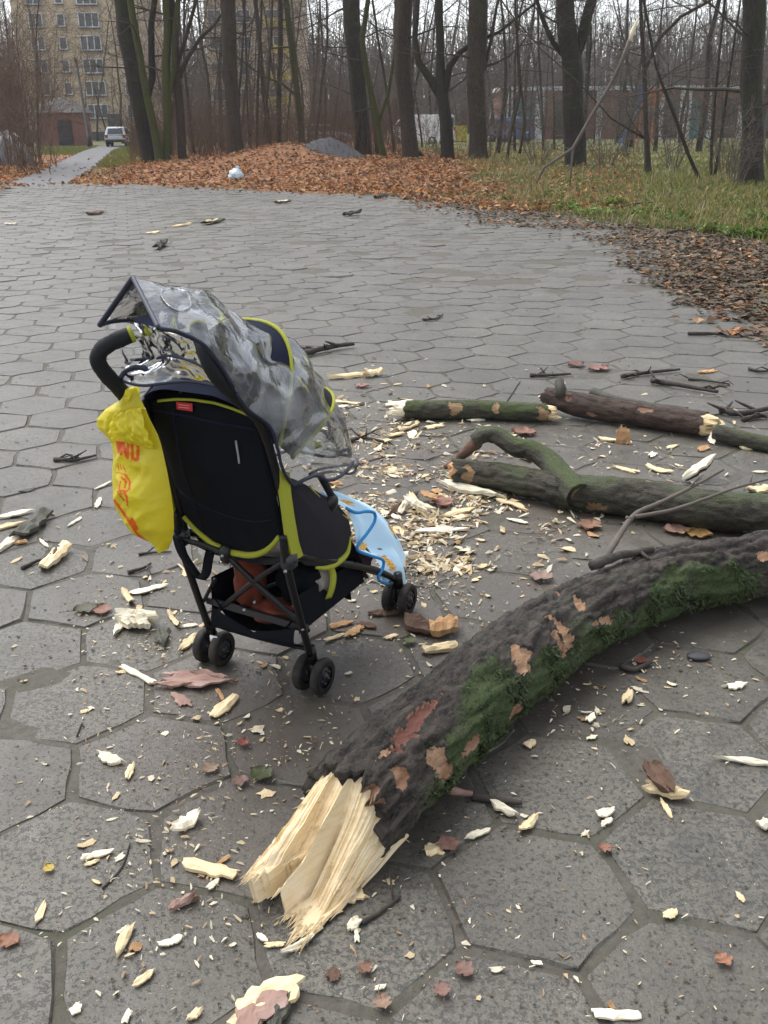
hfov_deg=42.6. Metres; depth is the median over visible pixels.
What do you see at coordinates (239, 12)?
window
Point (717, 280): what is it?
leaf litter
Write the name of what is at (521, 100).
door
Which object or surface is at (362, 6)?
sky
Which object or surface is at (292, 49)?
tree
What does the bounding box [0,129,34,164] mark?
covered heap
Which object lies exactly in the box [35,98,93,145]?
brick shed
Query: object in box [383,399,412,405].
wood splinter
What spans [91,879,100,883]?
wood chip
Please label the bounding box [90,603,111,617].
fallen leaf
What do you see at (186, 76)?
bare tree
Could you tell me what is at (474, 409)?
fallen branch
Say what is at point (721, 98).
door
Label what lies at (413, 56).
bare tree
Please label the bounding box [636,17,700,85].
bare tree
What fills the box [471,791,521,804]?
dark stick
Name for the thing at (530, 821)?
wood splinter
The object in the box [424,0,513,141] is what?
bare tree
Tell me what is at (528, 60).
bare tree
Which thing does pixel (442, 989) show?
fallen leaf
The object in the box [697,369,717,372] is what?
wood splinter
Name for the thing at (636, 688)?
wood chip
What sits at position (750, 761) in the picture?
wood splinter
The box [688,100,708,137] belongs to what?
door
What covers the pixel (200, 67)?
bare tree
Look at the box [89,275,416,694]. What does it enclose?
pushchair
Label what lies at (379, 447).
wood chip
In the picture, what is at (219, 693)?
wood splinter
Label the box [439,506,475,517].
wood splinter
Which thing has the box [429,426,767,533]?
fallen branch
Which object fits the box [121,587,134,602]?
wood splinter
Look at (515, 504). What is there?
wood splinter
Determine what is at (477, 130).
tree
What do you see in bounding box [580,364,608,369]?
fallen leaf
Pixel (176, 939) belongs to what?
wood splinter
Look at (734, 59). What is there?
bare tree
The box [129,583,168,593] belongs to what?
wood splinter
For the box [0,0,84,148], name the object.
bare tree
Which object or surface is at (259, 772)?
fallen leaf
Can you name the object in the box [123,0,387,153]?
tree
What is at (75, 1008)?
wood splinter
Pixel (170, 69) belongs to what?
bare tree
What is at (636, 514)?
forked twig
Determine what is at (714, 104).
tree
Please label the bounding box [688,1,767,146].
bare tree
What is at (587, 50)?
bare tree
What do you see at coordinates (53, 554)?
wood splinter
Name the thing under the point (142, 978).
wood splinter
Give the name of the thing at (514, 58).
bare tree
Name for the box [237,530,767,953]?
fallen log
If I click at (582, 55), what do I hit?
bare tree
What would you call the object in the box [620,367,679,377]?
dark stick
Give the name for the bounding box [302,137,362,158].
gravel heap
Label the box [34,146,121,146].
road
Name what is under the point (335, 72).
bare tree
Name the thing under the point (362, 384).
fallen leaf
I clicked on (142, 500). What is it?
carrier bag
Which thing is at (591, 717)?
wood splinter
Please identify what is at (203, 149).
bare shrub
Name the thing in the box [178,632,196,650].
wood splinter
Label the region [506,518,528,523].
wood splinter
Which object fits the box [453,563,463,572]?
wood chip
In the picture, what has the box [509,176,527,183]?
weed plant
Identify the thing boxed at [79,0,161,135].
bare tree
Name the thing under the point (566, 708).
wood chip
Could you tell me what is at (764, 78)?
bare shrub
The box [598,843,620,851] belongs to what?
fallen leaf
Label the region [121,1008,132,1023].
wood splinter
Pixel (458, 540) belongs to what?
wood chip
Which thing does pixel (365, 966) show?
fallen leaf
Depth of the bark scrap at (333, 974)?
1.98 m
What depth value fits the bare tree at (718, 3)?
47.35 m
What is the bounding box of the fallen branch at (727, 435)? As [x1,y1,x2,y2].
[711,424,767,451]
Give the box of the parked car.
[105,127,130,146]
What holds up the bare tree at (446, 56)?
on the ground at (302, 150)
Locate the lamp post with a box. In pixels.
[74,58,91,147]
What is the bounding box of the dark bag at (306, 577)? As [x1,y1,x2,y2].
[275,561,321,601]
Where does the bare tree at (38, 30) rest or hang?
on the ground at (302, 150)
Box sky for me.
[0,0,767,122]
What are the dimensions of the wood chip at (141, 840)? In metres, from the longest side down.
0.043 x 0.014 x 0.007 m
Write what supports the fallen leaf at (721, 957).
on the pavement
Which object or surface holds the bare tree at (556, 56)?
on the ground at (302, 150)
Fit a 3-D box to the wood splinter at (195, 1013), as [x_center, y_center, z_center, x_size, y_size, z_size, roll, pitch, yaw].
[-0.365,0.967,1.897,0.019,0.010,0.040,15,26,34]
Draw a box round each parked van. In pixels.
[387,115,455,143]
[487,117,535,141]
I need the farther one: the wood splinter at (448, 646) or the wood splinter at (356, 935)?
the wood splinter at (448, 646)
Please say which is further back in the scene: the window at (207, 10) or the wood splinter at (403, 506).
the window at (207, 10)
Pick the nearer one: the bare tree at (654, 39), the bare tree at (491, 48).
the bare tree at (491, 48)
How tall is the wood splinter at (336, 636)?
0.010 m
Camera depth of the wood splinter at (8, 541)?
4.03 m
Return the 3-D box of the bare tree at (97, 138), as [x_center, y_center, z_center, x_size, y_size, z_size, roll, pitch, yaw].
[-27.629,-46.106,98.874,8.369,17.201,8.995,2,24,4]
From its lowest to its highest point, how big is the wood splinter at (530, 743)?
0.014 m
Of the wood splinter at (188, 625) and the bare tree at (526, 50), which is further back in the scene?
the bare tree at (526, 50)
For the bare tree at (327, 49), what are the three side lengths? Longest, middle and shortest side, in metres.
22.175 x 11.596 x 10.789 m
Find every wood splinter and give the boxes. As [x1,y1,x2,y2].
[0,509,34,518]
[0,520,25,529]
[0,535,19,551]
[4,222,17,224]
[14,539,27,544]
[18,487,35,491]
[34,898,45,924]
[38,540,71,568]
[39,538,48,547]
[67,516,81,525]
[69,1001,81,1015]
[80,848,113,860]
[83,859,99,865]
[85,211,103,214]
[94,480,111,488]
[95,497,101,507]
[96,749,126,765]
[113,621,123,634]
[114,608,158,628]
[115,921,135,958]
[116,924,129,933]
[118,664,156,684]
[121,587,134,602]
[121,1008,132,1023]
[125,761,134,779]
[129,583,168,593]
[132,968,155,986]
[152,239,167,248]
[156,934,181,946]
[167,607,181,625]
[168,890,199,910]
[169,807,200,830]
[171,222,191,226]
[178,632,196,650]
[179,623,197,627]
[182,857,240,879]
[186,1006,202,1020]
[200,218,224,223]
[205,878,219,889]
[209,693,238,717]
[215,688,223,700]
[226,974,305,1023]
[256,932,267,941]
[264,941,285,947]
[274,199,290,203]
[280,932,314,952]
[323,633,344,640]
[326,371,366,379]
[329,619,354,628]
[336,400,360,404]
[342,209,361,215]
[344,625,364,636]
[347,915,361,930]
[348,886,369,903]
[354,928,359,941]
[363,367,384,376]
[373,193,387,198]
[374,984,386,990]
[382,633,398,638]
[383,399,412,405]
[383,510,400,518]
[386,432,404,436]
[386,491,418,515]
[394,420,419,430]
[398,499,407,513]
[403,517,422,520]
[404,494,434,510]
[409,491,427,517]
[415,527,469,532]
[421,424,445,429]
[421,490,438,499]
[421,641,457,652]
[424,842,444,856]
[429,614,457,636]
[436,479,505,499]
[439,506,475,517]
[449,514,470,520]
[464,828,490,838]
[468,418,484,421]
[490,799,518,815]
[496,497,528,510]
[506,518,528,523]
[518,813,537,830]
[523,739,535,748]
[531,960,542,964]
[585,712,595,722]
[591,1008,640,1020]
[595,806,614,816]
[598,436,631,442]
[601,817,612,826]
[610,465,637,473]
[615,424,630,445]
[621,688,632,703]
[641,780,689,799]
[645,463,674,472]
[660,797,672,817]
[663,908,677,918]
[666,444,678,448]
[682,454,715,481]
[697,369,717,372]
[697,445,710,451]
[708,432,715,444]
[712,755,767,765]
[721,681,747,689]
[735,891,744,902]
[739,446,752,449]
[746,484,767,492]
[756,817,767,829]
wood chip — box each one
[10,556,22,563]
[77,838,95,847]
[80,709,89,713]
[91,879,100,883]
[111,792,119,800]
[114,851,124,861]
[129,941,141,951]
[134,837,151,842]
[148,775,154,780]
[171,858,177,866]
[191,715,200,719]
[217,854,230,863]
[251,725,264,733]
[256,789,275,798]
[269,664,280,668]
[330,480,343,484]
[374,438,392,442]
[374,443,382,450]
[384,489,396,494]
[385,467,396,473]
[385,878,394,884]
[387,473,399,477]
[393,526,403,535]
[405,951,414,957]
[407,430,416,437]
[423,560,434,567]
[431,488,442,493]
[452,537,462,544]
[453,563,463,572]
[457,548,471,551]
[478,564,486,568]
[489,966,502,972]
[558,546,575,551]
[563,705,570,713]
[581,830,588,836]
[586,734,596,739]
[587,531,598,536]
[594,706,600,714]
[607,999,615,1008]
[623,734,634,745]
[630,686,642,690]
[635,676,647,681]
[648,451,655,456]
[752,470,767,472]
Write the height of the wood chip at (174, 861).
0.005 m
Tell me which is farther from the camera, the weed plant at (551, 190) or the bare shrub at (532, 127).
the bare shrub at (532, 127)
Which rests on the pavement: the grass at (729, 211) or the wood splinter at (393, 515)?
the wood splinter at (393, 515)
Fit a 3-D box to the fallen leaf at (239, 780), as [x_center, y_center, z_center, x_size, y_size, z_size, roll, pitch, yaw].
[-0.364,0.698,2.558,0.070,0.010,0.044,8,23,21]
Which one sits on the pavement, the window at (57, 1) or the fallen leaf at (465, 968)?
the fallen leaf at (465, 968)
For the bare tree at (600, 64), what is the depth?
67.68 m
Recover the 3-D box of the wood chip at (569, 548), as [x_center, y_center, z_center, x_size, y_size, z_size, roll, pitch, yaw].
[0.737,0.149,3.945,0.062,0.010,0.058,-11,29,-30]
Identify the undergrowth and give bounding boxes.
[0,0,767,165]
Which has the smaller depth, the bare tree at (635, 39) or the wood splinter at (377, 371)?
the wood splinter at (377, 371)
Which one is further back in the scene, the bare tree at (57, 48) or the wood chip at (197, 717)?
the bare tree at (57, 48)
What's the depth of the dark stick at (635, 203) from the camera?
19.05 m
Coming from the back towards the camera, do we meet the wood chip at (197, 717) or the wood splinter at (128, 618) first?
the wood splinter at (128, 618)
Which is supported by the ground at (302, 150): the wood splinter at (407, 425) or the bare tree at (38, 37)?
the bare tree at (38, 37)
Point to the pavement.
(312, 270)
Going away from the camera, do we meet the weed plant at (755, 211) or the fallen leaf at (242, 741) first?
the fallen leaf at (242, 741)
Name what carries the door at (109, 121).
in the apartment building at (90, 32)
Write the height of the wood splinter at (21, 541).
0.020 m
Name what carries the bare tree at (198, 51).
on the ground at (302, 150)
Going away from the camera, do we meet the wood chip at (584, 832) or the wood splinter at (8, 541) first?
the wood chip at (584, 832)
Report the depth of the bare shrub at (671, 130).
30.72 m
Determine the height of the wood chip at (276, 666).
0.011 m
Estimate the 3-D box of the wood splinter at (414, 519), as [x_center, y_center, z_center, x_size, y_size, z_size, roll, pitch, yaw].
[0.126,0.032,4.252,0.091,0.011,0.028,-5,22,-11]
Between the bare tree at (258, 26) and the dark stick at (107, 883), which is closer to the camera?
the dark stick at (107, 883)
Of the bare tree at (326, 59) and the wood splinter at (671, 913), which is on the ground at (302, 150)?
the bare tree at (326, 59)
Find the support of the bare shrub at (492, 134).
on the ground at (302, 150)
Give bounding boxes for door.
[57,119,73,145]
[107,114,122,126]
[518,100,534,116]
[555,99,563,138]
[620,99,638,136]
[663,99,679,137]
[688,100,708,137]
[717,98,738,137]
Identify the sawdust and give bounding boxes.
[0,344,765,1021]
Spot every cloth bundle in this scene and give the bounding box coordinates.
[233,560,266,607]
[249,596,294,623]
[263,542,299,560]
[315,570,329,590]
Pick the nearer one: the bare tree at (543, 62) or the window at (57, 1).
the bare tree at (543, 62)
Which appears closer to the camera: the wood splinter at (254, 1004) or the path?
the wood splinter at (254, 1004)
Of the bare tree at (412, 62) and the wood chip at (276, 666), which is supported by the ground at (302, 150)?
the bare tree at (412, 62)
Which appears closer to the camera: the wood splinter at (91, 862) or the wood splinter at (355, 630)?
the wood splinter at (91, 862)
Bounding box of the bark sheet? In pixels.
[149,669,236,687]
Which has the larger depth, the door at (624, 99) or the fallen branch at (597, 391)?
the door at (624, 99)
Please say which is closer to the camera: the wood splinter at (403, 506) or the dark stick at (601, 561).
the dark stick at (601, 561)
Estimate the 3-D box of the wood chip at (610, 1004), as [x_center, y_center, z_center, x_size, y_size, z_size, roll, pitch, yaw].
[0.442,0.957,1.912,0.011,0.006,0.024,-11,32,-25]
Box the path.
[0,144,124,187]
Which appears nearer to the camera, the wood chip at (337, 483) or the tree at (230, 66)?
the wood chip at (337, 483)
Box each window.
[26,0,41,5]
[27,13,42,28]
[31,36,46,51]
[33,59,48,74]
[53,0,63,4]
[56,13,65,27]
[59,37,67,50]
[61,60,70,73]
[64,82,72,95]
[76,0,97,5]
[77,12,100,28]
[80,35,102,51]
[82,58,104,74]
[86,81,107,96]
[87,104,107,119]
[207,10,220,23]
[209,36,218,50]
[236,9,251,23]
[238,36,252,49]
[239,62,252,75]
[265,9,277,16]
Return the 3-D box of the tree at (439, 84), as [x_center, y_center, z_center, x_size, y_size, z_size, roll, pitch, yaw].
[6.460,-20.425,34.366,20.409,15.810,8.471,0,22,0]
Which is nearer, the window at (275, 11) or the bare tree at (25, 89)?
the bare tree at (25, 89)
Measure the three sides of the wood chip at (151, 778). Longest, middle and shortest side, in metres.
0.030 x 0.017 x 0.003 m
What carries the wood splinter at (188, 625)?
on the pavement
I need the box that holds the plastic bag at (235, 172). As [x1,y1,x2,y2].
[228,165,243,178]
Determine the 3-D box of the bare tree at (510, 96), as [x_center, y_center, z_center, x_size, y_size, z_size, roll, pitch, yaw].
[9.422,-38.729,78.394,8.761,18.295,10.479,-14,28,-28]
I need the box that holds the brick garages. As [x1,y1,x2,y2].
[491,85,767,138]
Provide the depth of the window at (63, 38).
104.88 m
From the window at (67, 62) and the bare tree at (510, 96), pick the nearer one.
the bare tree at (510, 96)
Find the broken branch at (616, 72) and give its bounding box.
[496,17,682,185]
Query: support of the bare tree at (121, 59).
on the ground at (302, 150)
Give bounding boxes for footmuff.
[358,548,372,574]
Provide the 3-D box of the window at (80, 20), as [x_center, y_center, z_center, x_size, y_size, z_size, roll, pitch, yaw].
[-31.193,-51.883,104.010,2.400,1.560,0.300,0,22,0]
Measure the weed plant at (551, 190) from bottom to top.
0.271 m
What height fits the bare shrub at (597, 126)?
3.673 m
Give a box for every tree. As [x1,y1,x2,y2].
[0,0,43,131]
[0,0,55,150]
[0,0,60,126]
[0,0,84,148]
[1,35,57,132]
[4,0,65,102]
[5,5,76,99]
[8,0,68,95]
[9,6,71,147]
[33,11,74,97]
[35,0,245,162]
[42,0,105,137]
[45,0,238,160]
[56,13,128,131]
[60,1,146,140]
[63,24,108,124]
[65,0,144,143]
[65,0,158,145]
[65,0,323,158]
[75,0,189,122]
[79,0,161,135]
[84,0,202,121]
[95,41,125,130]
[97,0,238,160]
[101,0,240,138]
[102,0,273,148]
[104,0,187,116]
[105,0,242,153]
[109,0,219,153]
[113,0,213,133]
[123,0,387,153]
[139,0,253,132]
[143,1,204,136]
[145,0,240,118]
[147,0,217,139]
[157,0,275,147]
[163,1,240,106]
[177,0,313,144]
[181,0,266,138]
[182,0,324,133]
[185,0,304,128]
[189,0,336,148]
[191,0,295,146]
[197,0,297,128]
[211,0,300,147]
[212,0,318,137]
[214,0,324,128]
[219,0,329,140]
[223,0,343,129]
[237,0,444,154]
[238,0,342,144]
[238,0,361,140]
[238,2,316,138]
[251,0,349,135]
[259,0,383,136]
[268,0,341,133]
[269,0,378,153]
[269,1,344,117]
[273,7,336,127]
[277,0,347,117]
[279,0,485,155]
[284,0,369,139]
[294,0,767,158]
[302,0,389,132]
[310,0,579,159]
[322,0,434,151]
[338,0,575,159]
[341,0,420,113]
[366,0,437,134]
[367,0,467,133]
[367,1,458,147]
[370,2,451,115]
[374,0,431,117]
[382,0,465,120]
[392,1,491,106]
[405,0,617,160]
[411,0,548,144]
[412,0,487,114]
[415,0,466,122]
[418,0,467,113]
[419,0,488,99]
[420,1,513,130]
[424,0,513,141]
[428,0,549,142]
[429,0,555,149]
[447,0,561,152]
[451,0,648,166]
[452,0,555,118]
[460,1,523,89]
[485,0,594,148]
[487,0,559,139]
[487,1,560,141]
[488,1,562,143]
[488,1,577,133]
[492,0,555,143]
[494,2,560,85]
[501,0,767,172]
[506,3,558,126]
[509,0,561,137]
[509,0,620,149]
[521,0,612,85]
[525,4,628,143]
[533,7,598,82]
[538,0,633,141]
[538,0,767,183]
[539,0,688,147]
[540,1,608,123]
[550,0,606,84]
[553,0,629,116]
[556,2,636,143]
[583,0,676,137]
[583,0,685,142]
[584,0,684,147]
[584,0,767,175]
[586,0,764,178]
[589,0,698,148]
[593,0,635,84]
[599,0,698,141]
[599,0,713,150]
[605,0,730,129]
[616,0,690,81]
[618,0,685,78]
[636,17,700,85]
[642,0,712,142]
[642,0,724,142]
[642,0,725,137]
[651,0,766,145]
[651,0,766,151]
[665,0,715,83]
[685,0,741,139]
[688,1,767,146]
[697,5,767,83]
[698,0,767,82]
[704,0,767,96]
[714,5,766,107]
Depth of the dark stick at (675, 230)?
14.93 m
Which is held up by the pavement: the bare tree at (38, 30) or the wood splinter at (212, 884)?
the wood splinter at (212, 884)
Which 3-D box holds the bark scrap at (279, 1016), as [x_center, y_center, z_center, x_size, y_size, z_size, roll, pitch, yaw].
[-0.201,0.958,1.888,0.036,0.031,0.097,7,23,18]
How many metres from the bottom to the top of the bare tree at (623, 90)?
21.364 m
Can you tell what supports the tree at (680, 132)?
on the ground at (302, 150)
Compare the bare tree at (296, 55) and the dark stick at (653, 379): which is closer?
the dark stick at (653, 379)
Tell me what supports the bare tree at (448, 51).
on the ground at (302, 150)
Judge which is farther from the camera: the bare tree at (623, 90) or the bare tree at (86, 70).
the bare tree at (86, 70)
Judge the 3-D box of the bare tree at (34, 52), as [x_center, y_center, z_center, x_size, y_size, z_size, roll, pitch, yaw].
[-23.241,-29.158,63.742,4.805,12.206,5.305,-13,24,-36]
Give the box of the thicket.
[0,0,119,174]
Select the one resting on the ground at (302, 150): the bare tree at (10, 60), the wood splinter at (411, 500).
the bare tree at (10, 60)
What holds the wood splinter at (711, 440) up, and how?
on the pavement
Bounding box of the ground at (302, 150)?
[0,133,767,219]
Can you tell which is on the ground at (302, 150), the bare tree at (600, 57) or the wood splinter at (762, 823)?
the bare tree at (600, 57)
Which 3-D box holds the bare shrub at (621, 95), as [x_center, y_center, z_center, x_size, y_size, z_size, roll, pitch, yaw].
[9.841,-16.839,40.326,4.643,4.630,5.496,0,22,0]
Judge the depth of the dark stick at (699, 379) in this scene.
6.47 m
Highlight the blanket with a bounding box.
[319,491,405,585]
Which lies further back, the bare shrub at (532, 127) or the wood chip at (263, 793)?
the bare shrub at (532, 127)
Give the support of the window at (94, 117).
in the apartment building at (90, 32)
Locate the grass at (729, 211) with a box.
[38,140,767,241]
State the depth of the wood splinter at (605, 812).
2.44 m
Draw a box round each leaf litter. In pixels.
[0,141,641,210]
[409,172,767,345]
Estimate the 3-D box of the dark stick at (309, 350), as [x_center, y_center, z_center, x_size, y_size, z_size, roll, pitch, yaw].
[-0.432,-1.247,7.399,0.488,0.081,0.106,-20,29,-40]
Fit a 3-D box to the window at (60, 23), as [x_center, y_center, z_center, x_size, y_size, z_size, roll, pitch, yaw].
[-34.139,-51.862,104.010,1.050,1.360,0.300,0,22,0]
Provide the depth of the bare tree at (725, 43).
88.93 m
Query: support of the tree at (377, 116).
on the ground at (302, 150)
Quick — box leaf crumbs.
[0,192,767,1023]
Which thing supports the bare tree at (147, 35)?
on the ground at (302, 150)
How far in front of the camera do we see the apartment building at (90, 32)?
105.36 m
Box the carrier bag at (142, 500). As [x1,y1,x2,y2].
[97,386,173,552]
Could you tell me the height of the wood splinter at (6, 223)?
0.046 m
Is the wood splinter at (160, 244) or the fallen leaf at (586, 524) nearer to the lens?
the fallen leaf at (586, 524)
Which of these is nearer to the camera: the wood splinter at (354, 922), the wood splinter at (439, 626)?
the wood splinter at (354, 922)
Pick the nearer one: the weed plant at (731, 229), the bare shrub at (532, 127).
the weed plant at (731, 229)
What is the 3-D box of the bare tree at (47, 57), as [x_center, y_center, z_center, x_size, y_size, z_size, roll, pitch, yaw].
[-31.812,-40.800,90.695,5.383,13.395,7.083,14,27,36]
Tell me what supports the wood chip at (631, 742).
on the pavement
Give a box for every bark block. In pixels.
[9,507,53,536]
[153,623,170,649]
[404,612,429,633]
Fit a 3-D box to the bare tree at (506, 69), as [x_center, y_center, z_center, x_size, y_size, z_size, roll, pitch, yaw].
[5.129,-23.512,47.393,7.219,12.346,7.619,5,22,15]
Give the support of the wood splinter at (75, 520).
on the pavement
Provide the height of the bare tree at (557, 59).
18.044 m
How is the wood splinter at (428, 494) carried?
on the pavement
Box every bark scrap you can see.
[171,692,191,706]
[267,991,290,1023]
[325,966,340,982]
[356,621,376,628]
[367,609,399,616]
[642,759,675,792]
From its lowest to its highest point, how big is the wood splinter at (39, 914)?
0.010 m
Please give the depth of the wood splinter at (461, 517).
4.26 m
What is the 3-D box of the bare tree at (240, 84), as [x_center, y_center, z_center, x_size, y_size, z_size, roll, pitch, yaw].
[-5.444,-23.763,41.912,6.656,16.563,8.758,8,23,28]
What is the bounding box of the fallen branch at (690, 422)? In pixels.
[539,378,724,436]
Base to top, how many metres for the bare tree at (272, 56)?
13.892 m
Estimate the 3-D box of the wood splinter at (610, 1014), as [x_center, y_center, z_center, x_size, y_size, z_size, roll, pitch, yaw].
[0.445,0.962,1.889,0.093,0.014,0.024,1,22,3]
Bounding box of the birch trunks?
[621,84,661,147]
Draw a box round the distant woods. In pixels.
[0,0,767,136]
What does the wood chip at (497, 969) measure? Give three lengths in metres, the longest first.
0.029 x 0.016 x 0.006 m
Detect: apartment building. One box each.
[10,0,162,139]
[203,0,309,135]
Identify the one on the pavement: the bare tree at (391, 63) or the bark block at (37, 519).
the bark block at (37, 519)
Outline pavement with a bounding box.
[0,184,767,1023]
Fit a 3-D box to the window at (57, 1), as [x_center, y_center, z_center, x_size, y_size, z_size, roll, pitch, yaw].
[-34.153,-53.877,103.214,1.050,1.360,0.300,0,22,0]
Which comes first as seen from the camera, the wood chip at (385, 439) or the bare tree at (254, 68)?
the wood chip at (385, 439)
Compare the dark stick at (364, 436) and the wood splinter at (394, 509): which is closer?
the wood splinter at (394, 509)
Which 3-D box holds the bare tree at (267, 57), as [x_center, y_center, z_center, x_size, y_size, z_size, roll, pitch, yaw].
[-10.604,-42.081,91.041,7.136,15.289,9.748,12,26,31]
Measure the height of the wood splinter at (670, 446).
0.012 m
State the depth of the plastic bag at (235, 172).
28.98 m
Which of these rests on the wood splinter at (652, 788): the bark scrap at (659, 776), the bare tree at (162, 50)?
the bark scrap at (659, 776)
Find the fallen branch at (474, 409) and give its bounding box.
[386,399,561,421]
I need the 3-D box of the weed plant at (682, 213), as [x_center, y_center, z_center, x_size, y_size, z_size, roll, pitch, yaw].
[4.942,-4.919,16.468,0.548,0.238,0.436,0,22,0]
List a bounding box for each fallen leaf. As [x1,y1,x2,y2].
[0,931,30,946]
[43,860,53,870]
[64,602,97,611]
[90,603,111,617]
[200,762,218,774]
[230,775,257,785]
[235,736,248,745]
[250,765,275,779]
[354,383,373,386]
[357,960,371,974]
[373,985,391,1008]
[402,634,416,642]
[433,980,450,1002]
[436,835,461,856]
[454,960,481,978]
[511,426,535,433]
[521,569,552,579]
[562,361,584,365]
[575,515,601,529]
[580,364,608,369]
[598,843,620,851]
[633,655,649,664]
[662,523,694,533]
[673,527,712,537]
[713,944,732,965]
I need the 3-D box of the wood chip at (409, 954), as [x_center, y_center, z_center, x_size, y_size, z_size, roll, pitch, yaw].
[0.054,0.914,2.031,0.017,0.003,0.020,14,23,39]
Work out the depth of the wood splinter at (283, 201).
21.02 m
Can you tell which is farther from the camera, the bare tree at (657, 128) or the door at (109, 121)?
the door at (109, 121)
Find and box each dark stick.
[20,558,40,569]
[53,450,96,461]
[76,722,83,736]
[102,843,130,888]
[127,562,151,574]
[138,547,171,555]
[301,341,354,354]
[350,427,384,442]
[361,863,401,924]
[422,314,442,320]
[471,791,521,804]
[530,366,570,376]
[588,546,654,570]
[615,200,665,208]
[619,660,652,671]
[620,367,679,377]
[649,368,726,392]
[666,223,702,233]
[674,374,733,384]
[687,331,736,335]
[707,400,767,415]
[732,409,767,420]
[748,366,767,372]
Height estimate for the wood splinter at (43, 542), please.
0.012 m
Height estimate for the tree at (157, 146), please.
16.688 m
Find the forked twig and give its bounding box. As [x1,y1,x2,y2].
[599,469,767,568]
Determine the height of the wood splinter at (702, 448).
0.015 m
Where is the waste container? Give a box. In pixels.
[454,123,466,141]
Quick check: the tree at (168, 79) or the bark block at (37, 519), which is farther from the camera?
the tree at (168, 79)
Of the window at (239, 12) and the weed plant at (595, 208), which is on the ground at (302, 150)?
the weed plant at (595, 208)
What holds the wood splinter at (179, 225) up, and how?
on the pavement
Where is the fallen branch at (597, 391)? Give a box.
[589,387,688,408]
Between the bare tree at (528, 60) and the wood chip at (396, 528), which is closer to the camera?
the wood chip at (396, 528)
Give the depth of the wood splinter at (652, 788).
2.49 m
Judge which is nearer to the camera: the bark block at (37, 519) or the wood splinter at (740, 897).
the wood splinter at (740, 897)
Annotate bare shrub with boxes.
[172,79,255,156]
[238,81,312,145]
[372,71,500,153]
[453,98,527,157]
[457,61,632,164]
[552,55,674,166]
[583,43,676,157]
[604,18,766,168]
[657,42,767,172]
[677,37,767,167]
[697,95,767,184]
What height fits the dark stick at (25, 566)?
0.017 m
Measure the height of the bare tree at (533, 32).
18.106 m
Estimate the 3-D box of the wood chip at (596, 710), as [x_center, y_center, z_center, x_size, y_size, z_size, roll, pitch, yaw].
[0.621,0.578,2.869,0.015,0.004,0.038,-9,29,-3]
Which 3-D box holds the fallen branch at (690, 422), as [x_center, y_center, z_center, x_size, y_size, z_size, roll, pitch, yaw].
[1.376,-0.588,5.520,1.044,0.218,0.154,12,25,28]
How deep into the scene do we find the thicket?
38.26 m
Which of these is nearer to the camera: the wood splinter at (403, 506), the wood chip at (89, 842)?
the wood chip at (89, 842)
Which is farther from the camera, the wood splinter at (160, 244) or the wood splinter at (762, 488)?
the wood splinter at (160, 244)
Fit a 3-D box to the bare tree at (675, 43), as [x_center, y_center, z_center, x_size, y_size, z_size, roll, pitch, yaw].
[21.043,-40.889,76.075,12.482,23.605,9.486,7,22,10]
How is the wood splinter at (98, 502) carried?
on the pavement
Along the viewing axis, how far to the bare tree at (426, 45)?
64.94 m
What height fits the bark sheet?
0.023 m
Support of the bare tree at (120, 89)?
on the ground at (302, 150)
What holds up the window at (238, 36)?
in the apartment building at (241, 28)
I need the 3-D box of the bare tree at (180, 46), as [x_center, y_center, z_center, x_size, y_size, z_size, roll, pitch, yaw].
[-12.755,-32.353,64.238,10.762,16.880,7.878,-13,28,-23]
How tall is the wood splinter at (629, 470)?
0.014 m
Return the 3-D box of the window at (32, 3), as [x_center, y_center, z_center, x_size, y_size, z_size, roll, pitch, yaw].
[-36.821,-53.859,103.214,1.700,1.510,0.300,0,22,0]
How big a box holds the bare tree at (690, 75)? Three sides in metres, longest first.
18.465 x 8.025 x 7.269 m
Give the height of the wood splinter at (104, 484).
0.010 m
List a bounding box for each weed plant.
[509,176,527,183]
[544,188,565,197]
[552,201,580,210]
[574,204,615,214]
[601,196,628,205]
[629,203,665,215]
[664,210,693,221]
[696,220,722,232]
[717,223,756,235]
[740,209,767,219]
[743,221,767,237]
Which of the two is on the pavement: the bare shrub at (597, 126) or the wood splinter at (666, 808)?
the wood splinter at (666, 808)
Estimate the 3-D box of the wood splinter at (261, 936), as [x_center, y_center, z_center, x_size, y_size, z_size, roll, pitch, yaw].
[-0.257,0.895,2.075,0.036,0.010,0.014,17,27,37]
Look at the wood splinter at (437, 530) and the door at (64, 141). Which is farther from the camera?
the door at (64, 141)
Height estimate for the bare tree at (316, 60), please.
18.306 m
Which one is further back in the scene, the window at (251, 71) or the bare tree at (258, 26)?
the window at (251, 71)
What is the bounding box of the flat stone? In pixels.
[687,651,710,660]
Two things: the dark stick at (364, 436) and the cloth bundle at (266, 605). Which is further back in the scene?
the dark stick at (364, 436)
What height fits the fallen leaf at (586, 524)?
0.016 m
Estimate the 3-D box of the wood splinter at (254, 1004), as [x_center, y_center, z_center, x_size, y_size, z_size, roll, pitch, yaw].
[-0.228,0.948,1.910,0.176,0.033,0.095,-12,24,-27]

